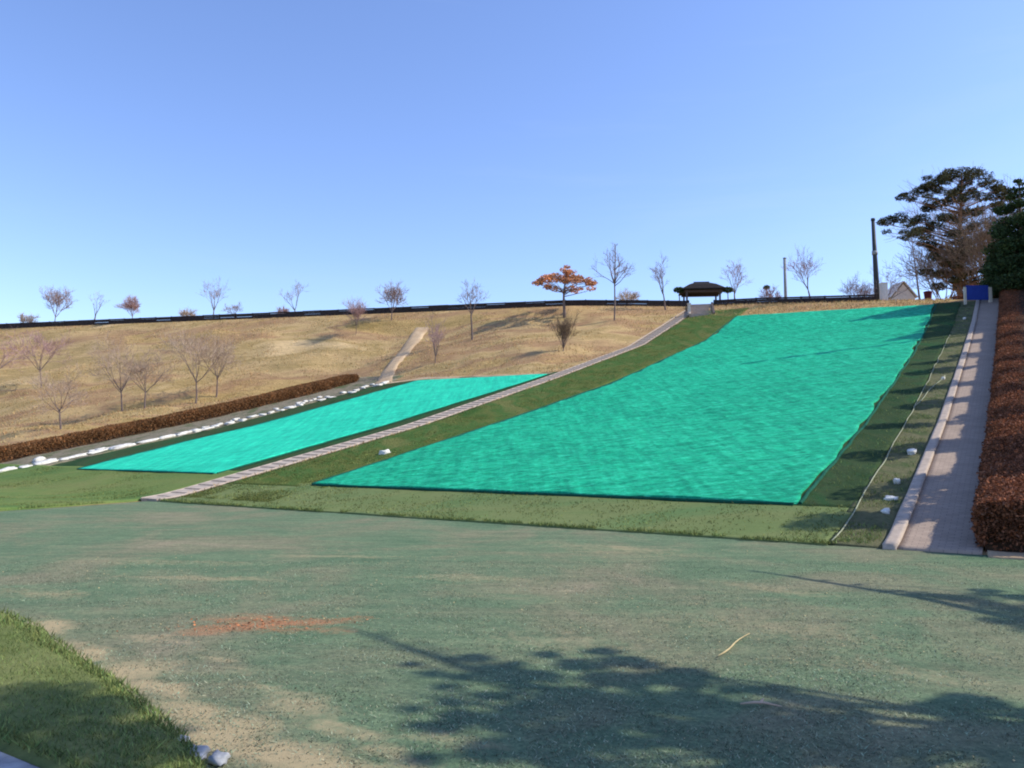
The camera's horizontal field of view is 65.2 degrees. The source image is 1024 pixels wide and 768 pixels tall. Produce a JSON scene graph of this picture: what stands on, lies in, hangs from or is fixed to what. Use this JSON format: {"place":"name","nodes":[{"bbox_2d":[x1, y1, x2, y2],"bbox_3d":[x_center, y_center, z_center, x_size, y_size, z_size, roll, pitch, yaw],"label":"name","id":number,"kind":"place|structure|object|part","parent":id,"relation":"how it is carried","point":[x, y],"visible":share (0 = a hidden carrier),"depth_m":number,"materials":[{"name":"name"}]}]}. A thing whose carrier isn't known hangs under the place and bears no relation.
{"place":"outdoors","nodes":[
{"label":"outdoors","id":0,"kind":"place"},
{"bbox_2d":[0,752,38,767],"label":"corner paving","id":1,"kind":"structure","parent":0,"point":[7,761],"depth_m":4.91,"materials":[{"name":"grey concrete"}]},
{"bbox_2d":[0,607,215,767],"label":"lawn","id":2,"kind":"structure","parent":0,"point":[15,750],"depth_m":5.70,"materials":[{"name":"green plant"}]},
{"bbox_2d":[186,744,210,759],"bbox_3d":[-1.989,2.320,5.033,0.250,0.070,0.131,-10,3,37],"label":"pale stone","id":3,"kind":"object","parent":2,"relation":"on","point":[202,750],"visible":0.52,"depth_m":4.99,"materials":[{"name":"white stone"}]},
{"bbox_2d":[0,297,998,554],"bbox_3d":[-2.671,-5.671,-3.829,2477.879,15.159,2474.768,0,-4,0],"label":"terrain","id":4,"kind":"structure","parent":0,"point":[110,397],"depth_m":68.56,"materials":[{"name":"brown plant"}]},
{"bbox_2d":[0,341,31,372],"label":"bare sapling","id":5,"kind":"object","parent":4,"relation":"on","point":[4,353],"visible":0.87,"depth_m":72.24,"materials":[{"name":"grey plant"}]},
{"bbox_2d":[17,312,39,322],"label":"bush","id":6,"kind":"object","parent":4,"relation":"on","point":[30,319],"visible":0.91,"depth_m":90.55,"materials":[{"name":"brown plant"}]},
{"bbox_2d":[1,325,75,386],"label":"bare sapling","id":7,"kind":"object","parent":4,"relation":"on","point":[47,346],"visible":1,"depth_m":68.52,"materials":[{"name":"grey plant"}]},
{"bbox_2d":[39,284,77,320],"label":"bare tree","id":8,"kind":"object","parent":4,"relation":"on","point":[57,300],"visible":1,"depth_m":90.44,"materials":[{"name":"brown plant"}]},
{"bbox_2d":[25,360,94,428],"bbox_3d":[-29.592,0.706,52.278,3.667,4.605,4.542,-3,-5,40],"label":"bare sapling","id":9,"kind":"object","parent":4,"relation":"on","point":[67,387],"visible":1,"depth_m":52.17,"materials":[{"name":"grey plant"}]},
{"bbox_2d":[90,291,109,319],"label":"bare tree","id":10,"kind":"object","parent":4,"relation":"on","point":[99,306],"visible":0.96,"depth_m":89.28,"materials":[{"name":"grey plant"}]},
{"bbox_2d":[0,464,240,510],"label":"grass strip","id":11,"kind":"object","parent":4,"relation":"on","point":[85,481],"depth_m":30.76,"materials":[{"name":"green plant"}]},
{"bbox_2d":[86,328,154,410],"bbox_3d":[-29.214,-0.942,59.690,5.473,6.116,5.034,-4,-6,45],"label":"bare sapling","id":12,"kind":"object","parent":4,"relation":"on","point":[111,362],"visible":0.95,"depth_m":59.07,"materials":[{"name":"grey plant"}]},
{"bbox_2d":[114,294,140,317],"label":"bare tree","id":13,"kind":"object","parent":4,"relation":"on","point":[131,305],"visible":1,"depth_m":87.50,"materials":[{"name":"brown plant"}]},
{"bbox_2d":[112,343,184,408],"bbox_3d":[-27.264,-0.510,59.589,4.915,4.957,4.050,3,-5,-39],"label":"bare sapling","id":14,"kind":"object","parent":4,"relation":"on","point":[145,373],"visible":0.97,"depth_m":59.41,"materials":[{"name":"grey plant"}]},
{"bbox_2d":[0,374,359,462],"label":"clipped hedge","id":15,"kind":"object","parent":4,"relation":"on","point":[13,451],"visible":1,"depth_m":49.28,"materials":[{"name":"brown plant"}]},
{"bbox_2d":[178,306,197,315],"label":"pale bush","id":16,"kind":"object","parent":4,"relation":"on","point":[187,313],"visible":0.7,"depth_m":86.24,"materials":[{"name":"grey plant"}]},
{"bbox_2d":[156,327,240,403],"bbox_3d":[-24.138,-1.403,61.254,6.582,5.992,6.006,0,-4,0],"label":"bare sapling","id":17,"kind":"object","parent":4,"relation":"on","point":[194,347],"visible":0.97,"depth_m":60.49,"materials":[{"name":"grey plant"}]},
{"bbox_2d":[0,375,402,465],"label":"verge","id":18,"kind":"structure","parent":4,"relation":"on","point":[158,433],"depth_m":48.32,"materials":[{"name":"grey concrete"}]},
{"bbox_2d":[0,466,17,471],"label":"edging stone","id":19,"kind":"object","parent":18,"relation":"on","point":[7,469],"visible":0.61,"depth_m":37.81,"materials":[{"name":"white stone"}]},
{"bbox_2d":[18,464,32,467],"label":"edging stone","id":20,"kind":"object","parent":18,"relation":"on","point":[23,466],"visible":0.66,"depth_m":38.31,"materials":[{"name":"white stone"}]},
{"bbox_2d":[32,456,45,461],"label":"edging stone","id":21,"kind":"object","parent":18,"relation":"on","point":[40,458],"visible":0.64,"depth_m":40.43,"materials":[{"name":"white stone"}]},
{"bbox_2d":[32,458,57,465],"bbox_3d":[-22.784,3.846,39.128,0.695,0.249,1.360,1,9,33],"label":"edging stone","id":22,"kind":"object","parent":18,"relation":"on","point":[46,461],"visible":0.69,"depth_m":39.01,"materials":[{"name":"white stone"}]},
{"bbox_2d":[58,452,87,459],"bbox_3d":[-22.054,3.671,40.225,0.353,0.133,1.612,4,11,33],"label":"edging stone","id":23,"kind":"object","parent":18,"relation":"on","point":[77,455],"visible":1,"depth_m":40.31,"materials":[{"name":"white stone"}]},
{"bbox_2d":[86,449,107,454],"bbox_3d":[-21.374,3.486,41.331,0.568,0.175,1.330,-1,8,31],"label":"edging stone","id":24,"kind":"object","parent":18,"relation":"on","point":[94,451],"visible":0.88,"depth_m":41.09,"materials":[{"name":"white stone"}]},
{"bbox_2d":[109,443,135,449],"bbox_3d":[-20.607,3.318,42.216,0.808,0.242,1.605,-1,8,37],"label":"edging stone","id":25,"kind":"object","parent":18,"relation":"on","point":[121,446],"visible":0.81,"depth_m":42.02,"materials":[{"name":"white stone"}]},
{"bbox_2d":[135,438,159,442],"bbox_3d":[-19.767,3.118,43.355,0.739,0.189,1.475,-6,6,27],"label":"edging stone","id":26,"kind":"object","parent":18,"relation":"on","point":[147,440],"visible":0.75,"depth_m":43.17,"materials":[{"name":"white stone"}]},
{"bbox_2d":[159,434,175,438],"bbox_3d":[-19.138,2.948,44.354,0.448,0.239,1.243,-7,5,28],"label":"edging stone","id":27,"kind":"object","parent":18,"relation":"on","point":[167,436],"visible":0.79,"depth_m":44.23,"materials":[{"name":"white stone"}]},
{"bbox_2d":[175,431,191,435],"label":"edging stone","id":28,"kind":"object","parent":18,"relation":"on","point":[182,433],"visible":0.85,"depth_m":45.02,"materials":[{"name":"white stone"}]},
{"bbox_2d":[191,428,202,431],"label":"edging stone","id":29,"kind":"object","parent":18,"relation":"on","point":[196,430],"visible":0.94,"depth_m":45.72,"materials":[{"name":"white stone"}]},
{"bbox_2d":[197,278,230,314],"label":"bare tree","id":30,"kind":"object","parent":4,"relation":"on","point":[214,296],"visible":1,"depth_m":85.67,"materials":[{"name":"grey plant"}]},
{"bbox_2d":[189,335,241,396],"bbox_3d":[-23.299,-1.448,63.156,3.701,5.125,4.272,-3,-5,32],"label":"bare sapling","id":31,"kind":"object","parent":4,"relation":"on","point":[223,366],"visible":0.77,"depth_m":62.82,"materials":[{"name":"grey plant"}]},
{"bbox_2d":[219,303,242,313],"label":"bare tree","id":32,"kind":"object","parent":4,"relation":"on","point":[234,307],"visible":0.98,"depth_m":85.53,"materials":[{"name":"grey plant"}]},
{"bbox_2d":[51,379,429,465],"bbox_3d":[-14.726,1.953,47.439,3.722,6.302,27.524,-3,-5,32],"label":"turf margin","id":33,"kind":"object","parent":4,"relation":"on","point":[89,460],"visible":0.7,"depth_m":45.34,"materials":[{"name":"green plant"}]},
{"bbox_2d":[274,306,290,313],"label":"pale bush","id":34,"kind":"object","parent":4,"relation":"on","point":[283,310],"visible":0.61,"depth_m":84.00,"materials":[{"name":"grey plant"}]},
{"bbox_2d":[280,282,308,310],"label":"bare tree","id":35,"kind":"object","parent":4,"relation":"on","point":[295,287],"visible":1,"depth_m":83.20,"materials":[{"name":"grey plant"}]},
{"bbox_2d":[76,373,549,473],"bbox_3d":[-8.996,1.629,44.160,11.266,5.761,25.085,-3,-5,32],"label":"slope net","id":36,"kind":"object","parent":4,"relation":"on","point":[231,450],"visible":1,"depth_m":41.26,"materials":[{"name":"teal plastic"}]},
{"bbox_2d":[0,299,688,328],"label":"hilltop fence","id":37,"kind":"object","parent":4,"relation":"on","point":[502,305],"visible":0.86,"depth_m":80.77,"materials":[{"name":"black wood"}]},
{"bbox_2d":[339,296,367,325],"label":"pink bush","id":38,"kind":"object","parent":4,"relation":"on","point":[357,310],"visible":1,"depth_m":73.22,"materials":[{"name":"grey plant"}]},
{"bbox_2d":[375,281,410,319],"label":"bare tree","id":39,"kind":"object","parent":4,"relation":"on","point":[396,293],"visible":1,"depth_m":76.65,"materials":[{"name":"brown plant"}]},
{"bbox_2d":[232,372,556,470],"bbox_3d":[-4.470,1.443,41.509,1.550,6.102,26.608,-3,-5,32],"label":"turf margin","id":40,"kind":"object","parent":4,"relation":"on","point":[394,425],"visible":0.62,"depth_m":38.08,"materials":[{"name":"green plant"}]},
{"bbox_2d":[374,327,428,383],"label":"dirt trail","id":41,"kind":"object","parent":4,"relation":"on","point":[411,342],"visible":0.94,"depth_m":67.89,"materials":[{"name":"beige soil"}]},
{"bbox_2d":[140,310,687,500],"bbox_3d":[2.042,-1.281,49.499,1.090,14.059,52.981,-3,-5,32],"label":"stairway","id":42,"kind":"object","parent":4,"relation":"on","point":[306,456],"visible":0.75,"depth_m":37.45,"materials":[{"name":"stone"}]},
{"bbox_2d":[425,314,445,362],"bbox_3d":[-5.905,-3.664,62.538,1.962,4.134,2.466,0,-4,0],"label":"bare sapling","id":43,"kind":"object","parent":4,"relation":"on","point":[436,341],"visible":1,"depth_m":62.29,"materials":[{"name":"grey plant"}]},
{"bbox_2d":[387,373,550,383],"bbox_3d":[-3.165,-0.396,56.424,14.086,0.684,2.109,-2,-5,29],"label":"dirt trail","id":44,"kind":"object","parent":4,"relation":"on","point":[450,377],"visible":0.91,"depth_m":57.02,"materials":[{"name":"beige soil"}]},
{"bbox_2d":[457,277,487,339],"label":"bare tree","id":45,"kind":"object","parent":4,"relation":"on","point":[468,294],"visible":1,"depth_m":67.83,"materials":[{"name":"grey plant"}]},
{"bbox_2d":[226,308,748,487],"bbox_3d":[5.109,-1.471,48.757,4.920,13.170,49.772,-3,-5,32],"label":"turf margin","id":46,"kind":"object","parent":4,"relation":"on","point":[504,410],"visible":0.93,"depth_m":41.09,"materials":[{"name":"green plant"}]},
{"bbox_2d":[379,449,390,454],"bbox_3d":[-5.001,2.693,31.397,0.434,0.251,0.433,-3,7,30],"label":"white lump","id":47,"kind":"object","parent":46,"relation":"on","point":[381,452],"visible":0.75,"depth_m":31.28,"materials":[{"name":"white stone"}]},
{"bbox_2d":[0,311,848,539],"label":"turf blades","id":48,"kind":"object","parent":46,"relation":"on","point":[253,497],"visible":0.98,"depth_m":27.14,"materials":[{"name":"green plant"}]},
{"bbox_2d":[160,483,851,544],"bbox_3d":[-1.980,3.324,22.124,20.973,0.654,3.174,-3,-5,32],"label":"turf strip","id":49,"kind":"object","parent":4,"relation":"on","point":[571,514],"visible":0.88,"depth_m":19.79,"materials":[{"name":"green plant"}]},
{"bbox_2d":[531,265,597,317],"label":"red tree","id":50,"kind":"object","parent":4,"relation":"on","point":[572,279],"visible":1,"depth_m":71.47,"materials":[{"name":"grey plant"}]},
{"bbox_2d":[547,311,581,350],"bbox_3d":[3.956,-4.009,59.595,2.744,3.184,2.458,0,-4,0],"label":"brown shrub","id":51,"kind":"object","parent":4,"relation":"on","point":[565,331],"visible":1,"depth_m":59.44,"materials":[{"name":"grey plant"}]},
{"bbox_2d":[184,298,952,495],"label":"dry grass","id":52,"kind":"structure","parent":4,"relation":"on","point":[848,301],"depth_m":63.75,"materials":[{"name":"brown plant"}]},
{"bbox_2d":[591,242,635,319],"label":"bare tree","id":53,"kind":"object","parent":4,"relation":"on","point":[617,273],"visible":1,"depth_m":69.45,"materials":[{"name":"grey plant"}]},
{"bbox_2d":[311,304,936,505],"bbox_3d":[12.270,-1.379,42.333,15.824,11.885,46.244,-3,-5,32],"label":"slope net","id":54,"kind":"object","parent":4,"relation":"on","point":[774,409],"visible":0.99,"depth_m":30.46,"materials":[{"name":"teal fabric"}]},
{"bbox_2d":[612,287,639,303],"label":"pale bush","id":55,"kind":"object","parent":4,"relation":"on","point":[632,296],"visible":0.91,"depth_m":76.41,"materials":[{"name":"grey plant"}]},
{"bbox_2d":[649,254,669,309],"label":"bare tree","id":56,"kind":"object","parent":4,"relation":"on","point":[659,277],"visible":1,"depth_m":73.33,"materials":[{"name":"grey plant"}]},
{"bbox_2d":[673,287,683,300],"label":"clipped shrub","id":57,"kind":"object","parent":4,"relation":"on","point":[679,290],"visible":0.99,"depth_m":76.69,"materials":[{"name":"green plant"}]},
{"bbox_2d":[687,303,690,314],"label":"gate post","id":58,"kind":"object","parent":4,"relation":"on","point":[689,307],"visible":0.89,"depth_m":70.18,"materials":[{"name":"grey stone"}]},
{"bbox_2d":[678,281,725,300],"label":"pavilion","id":59,"kind":"structure","parent":4,"relation":"on","point":[703,289],"depth_m":76.60,"materials":[{"name":"wood"}]},
{"bbox_2d":[689,302,714,316],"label":"stone steps","id":60,"kind":"structure","parent":4,"relation":"on","point":[697,309],"depth_m":71.55,"materials":[{"name":"grey stone"}]},
{"bbox_2d":[723,286,732,298],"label":"clipped shrub","id":61,"kind":"object","parent":4,"relation":"on","point":[727,290],"visible":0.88,"depth_m":76.63,"materials":[{"name":"green plant"}]},
{"bbox_2d":[718,259,751,298],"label":"bare tree","id":62,"kind":"object","parent":4,"relation":"on","point":[738,283],"visible":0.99,"depth_m":74.51,"materials":[{"name":"grey plant"}]},
{"bbox_2d":[757,285,781,297],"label":"pink bush","id":63,"kind":"object","parent":4,"relation":"on","point":[768,293],"visible":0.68,"depth_m":72.15,"materials":[{"name":"grey plant"}]},
{"bbox_2d":[783,257,786,296],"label":"grey pole","id":64,"kind":"object","parent":4,"relation":"on","point":[785,277],"visible":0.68,"depth_m":74.80,"materials":[{"name":"metal"}]},
{"bbox_2d":[713,294,875,305],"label":"hilltop fence","id":65,"kind":"object","parent":4,"relation":"on","point":[800,299],"visible":0.81,"depth_m":69.34,"materials":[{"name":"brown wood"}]},
{"bbox_2d":[782,243,824,295],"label":"bare tree","id":66,"kind":"object","parent":4,"relation":"on","point":[803,263],"visible":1,"depth_m":69.20,"materials":[{"name":"grey plant"}]},
{"bbox_2d":[838,274,875,296],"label":"grey bush","id":67,"kind":"object","parent":4,"relation":"on","point":[865,290],"visible":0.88,"depth_m":68.23,"materials":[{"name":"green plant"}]},
{"bbox_2d":[871,218,879,300],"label":"dark pole","id":68,"kind":"object","parent":4,"relation":"on","point":[875,264],"visible":0.88,"depth_m":68.80,"materials":[{"name":"metal"}]},
{"bbox_2d":[794,302,960,507],"bbox_3d":[19.326,-1.555,38.332,1.818,11.758,46.908,-3,-5,32],"label":"turf margin","id":69,"kind":"object","parent":4,"relation":"on","point":[834,495],"visible":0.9,"depth_m":26.13,"materials":[{"name":"green plant"}]},
{"bbox_2d":[879,282,887,300],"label":"white cabinet","id":70,"kind":"object","parent":4,"relation":"on","point":[883,290],"visible":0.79,"depth_m":66.51,"materials":[{"name":"white metal"}]},
{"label":"door","id":71,"kind":"part","parent":70,"relation":"part of","materials":[{"name":"grey metal"}]},
{"bbox_2d":[849,261,926,298],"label":"bare tree","id":72,"kind":"object","parent":4,"relation":"on","point":[891,284],"visible":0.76,"depth_m":69.78,"materials":[{"name":"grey plant"}]},
{"bbox_2d":[828,301,975,548],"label":"weedy verge","id":73,"kind":"structure","parent":4,"relation":"on","point":[873,514],"depth_m":21.95,"materials":[{"name":"green plant"}]},
{"bbox_2d":[0,300,970,543],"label":"weeds","id":74,"kind":"object","parent":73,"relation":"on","point":[544,523],"visible":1,"depth_m":19.83,"materials":[{"name":"green plant"}]},
{"bbox_2d":[881,508,889,513],"bbox_3d":[7.997,2.718,17.113,0.196,0.117,0.256,-4,7,36],"label":"white lump","id":75,"kind":"object","parent":73,"relation":"on","point":[885,510],"visible":1,"depth_m":17.04,"materials":[{"name":"white stone"}]},
{"bbox_2d":[831,335,949,540],"bbox_3d":[15.544,0.102,30.469,0.106,7.980,35.205,-3,-5,32],"label":"rope","id":76,"kind":"object","parent":73,"relation":"on","point":[886,457],"visible":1,"depth_m":21.13,"materials":[{"name":"beige fabric"}]},
{"bbox_2d":[884,495,897,500],"bbox_3d":[8.522,2.579,18.013,0.321,0.108,0.218,-3,7,29],"label":"white lump","id":77,"kind":"object","parent":73,"relation":"on","point":[888,497],"visible":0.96,"depth_m":17.95,"materials":[{"name":"white stone"}]},
{"bbox_2d":[893,478,899,483],"bbox_3d":[9.287,2.366,19.301,0.160,0.194,0.170,-6,6,26],"label":"white lump","id":78,"kind":"object","parent":73,"relation":"on","point":[896,480],"visible":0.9,"depth_m":19.26,"materials":[{"name":"white stone"}]},
{"bbox_2d":[907,448,916,454],"bbox_3d":[11.092,1.889,22.200,0.242,0.166,0.430,-5,6,34],"label":"white lump","id":79,"kind":"object","parent":73,"relation":"on","point":[912,451],"visible":1,"depth_m":22.10,"materials":[{"name":"white stone"}]},
{"bbox_2d":[915,375,944,405],"bbox_3d":[16.391,0.223,31.333,0.107,1.592,6.605,-3,-5,37],"label":"rope","id":80,"kind":"object","parent":73,"relation":"on","point":[928,390],"visible":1,"depth_m":31.08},
{"bbox_2d":[888,281,917,300],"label":"garden shed","id":81,"kind":"structure","parent":4,"relation":"on","point":[909,293],"depth_m":79.86,"materials":[{"name":"stone"}]},
{"bbox_2d":[898,223,929,299],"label":"slim pine","id":82,"kind":"object","parent":4,"relation":"on","point":[910,233],"visible":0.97,"depth_m":74.84,"materials":[{"name":"green plant"}]},
{"bbox_2d":[923,291,931,298],"bbox_3d":[33.102,-7.003,63.667,0.656,0.773,0.656,0,-4,0],"label":"litter bin","id":83,"kind":"object","parent":4,"relation":"on","point":[927,294],"visible":0.69,"depth_m":63.45,"materials":[{"name":"red paint"}]},
{"bbox_2d":[882,300,979,549],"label":"kerb","id":84,"kind":"structure","parent":4,"relation":"on","point":[893,539],"depth_m":20.68,"materials":[{"name":"concrete"}]},
{"bbox_2d":[883,217,983,299],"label":"bare tree","id":85,"kind":"object","parent":4,"relation":"on","point":[922,263],"visible":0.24,"depth_m":85.30,"materials":[{"name":"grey plant"}]},
{"bbox_2d":[875,166,1011,295],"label":"pine tree","id":86,"kind":"object","parent":4,"relation":"on","point":[944,177],"visible":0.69,"depth_m":79.22,"materials":[{"name":"green plant"}]},
{"bbox_2d":[909,215,997,292],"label":"bare tree","id":87,"kind":"object","parent":4,"relation":"on","point":[943,269],"visible":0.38,"depth_m":77.34,"materials":[{"name":"brown plant"}]},
{"bbox_2d":[944,293,963,299],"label":"brown shrub","id":88,"kind":"object","parent":4,"relation":"on","point":[955,297],"visible":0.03,"depth_m":70.23,"materials":[{"name":"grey plant"}]},
{"bbox_2d":[889,163,1023,292],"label":"bare tree","id":89,"kind":"object","parent":4,"relation":"on","point":[934,214],"visible":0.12,"depth_m":89.25,"materials":[{"name":"plant"}]},
{"bbox_2d":[928,191,1013,281],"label":"bare tree","id":90,"kind":"object","parent":4,"relation":"on","point":[984,235],"visible":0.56,"depth_m":71.02,"materials":[{"name":"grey plant"}]},
{"bbox_2d":[963,285,992,304],"bbox_3d":[32.558,-6.226,55.927,1.931,1.341,0.160,0,-4,0],"label":"blue panel","id":91,"kind":"object","parent":4,"relation":"on","point":[977,292],"visible":0.93,"depth_m":55.89,"materials":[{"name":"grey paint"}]},
{"bbox_2d":[969,283,1023,552],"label":"shrub hedge","id":92,"kind":"object","parent":4,"relation":"on","point":[997,514],"visible":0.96,"depth_m":18.68,"materials":[{"name":"brown plant"}]},
{"bbox_2d":[977,178,1023,297],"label":"conifer","id":93,"kind":"object","parent":4,"relation":"on","point":[1006,261],"visible":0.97,"depth_m":56.28,"materials":[{"name":"green plant"}]},
{"bbox_2d":[0,501,1023,767],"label":"apron","id":94,"kind":"object","parent":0,"point":[264,543],"visible":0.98,"depth_m":8.35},
{"bbox_2d":[208,749,230,765],"bbox_3d":[-1.809,2.313,4.945,0.154,0.058,0.109,-3,7,38],"label":"pale stone","id":95,"kind":"object","parent":94,"relation":"on","point":[217,757],"visible":1,"depth_m":4.92,"materials":[{"name":"white stone"}]},
{"bbox_2d":[117,615,367,635],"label":"leaf litter","id":96,"kind":"object","parent":94,"relation":"on","point":[257,623],"visible":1,"depth_m":8.78,"materials":[{"name":"orange plant"}]},
{"bbox_2d":[3,548,1014,766],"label":"fallen leaves","id":97,"kind":"object","parent":94,"relation":"on","point":[574,610],"visible":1,"depth_m":10.04,"materials":[{"name":"plant"}]},
{"bbox_2d":[0,560,1023,767],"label":"turf fibres","id":98,"kind":"object","parent":94,"relation":"on","point":[687,746],"visible":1,"depth_m":6.59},
{"bbox_2d":[718,633,749,655],"bbox_3d":[2.172,2.538,7.812,0.033,0.014,1.035,-2,-5,31],"label":"dry stick","id":99,"kind":"object","parent":94,"relation":"on","point":[730,647],"visible":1,"depth_m":7.71,"materials":[{"name":"wood"}]},
{"bbox_2d":[740,698,780,706],"bbox_3d":[1.870,2.398,6.035,0.298,0.034,0.103,-1,-4,7],"label":"broken twig","id":100,"kind":"object","parent":94,"relation":"on","point":[761,701],"visible":1,"depth_m":6.00,"materials":[{"name":"wood"}]},
{"bbox_2d":[987,550,1023,559],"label":"kerb","id":101,"kind":"object","parent":94,"relation":"on","point":[1006,555],"visible":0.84,"depth_m":13.75,"materials":[{"name":"grey concrete"}]},
{"bbox_2d":[0,0,1023,323],"label":"sky","id":102,"kind":"structure","parent":0,"point":[153,151],"materials":[{"name":"blue"}]},
{"bbox_2d":[897,298,998,554],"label":"path","id":103,"kind":"structure","parent":0,"point":[941,516],"depth_m":20.43,"materials":[{"name":"grey concrete"}]}
]}

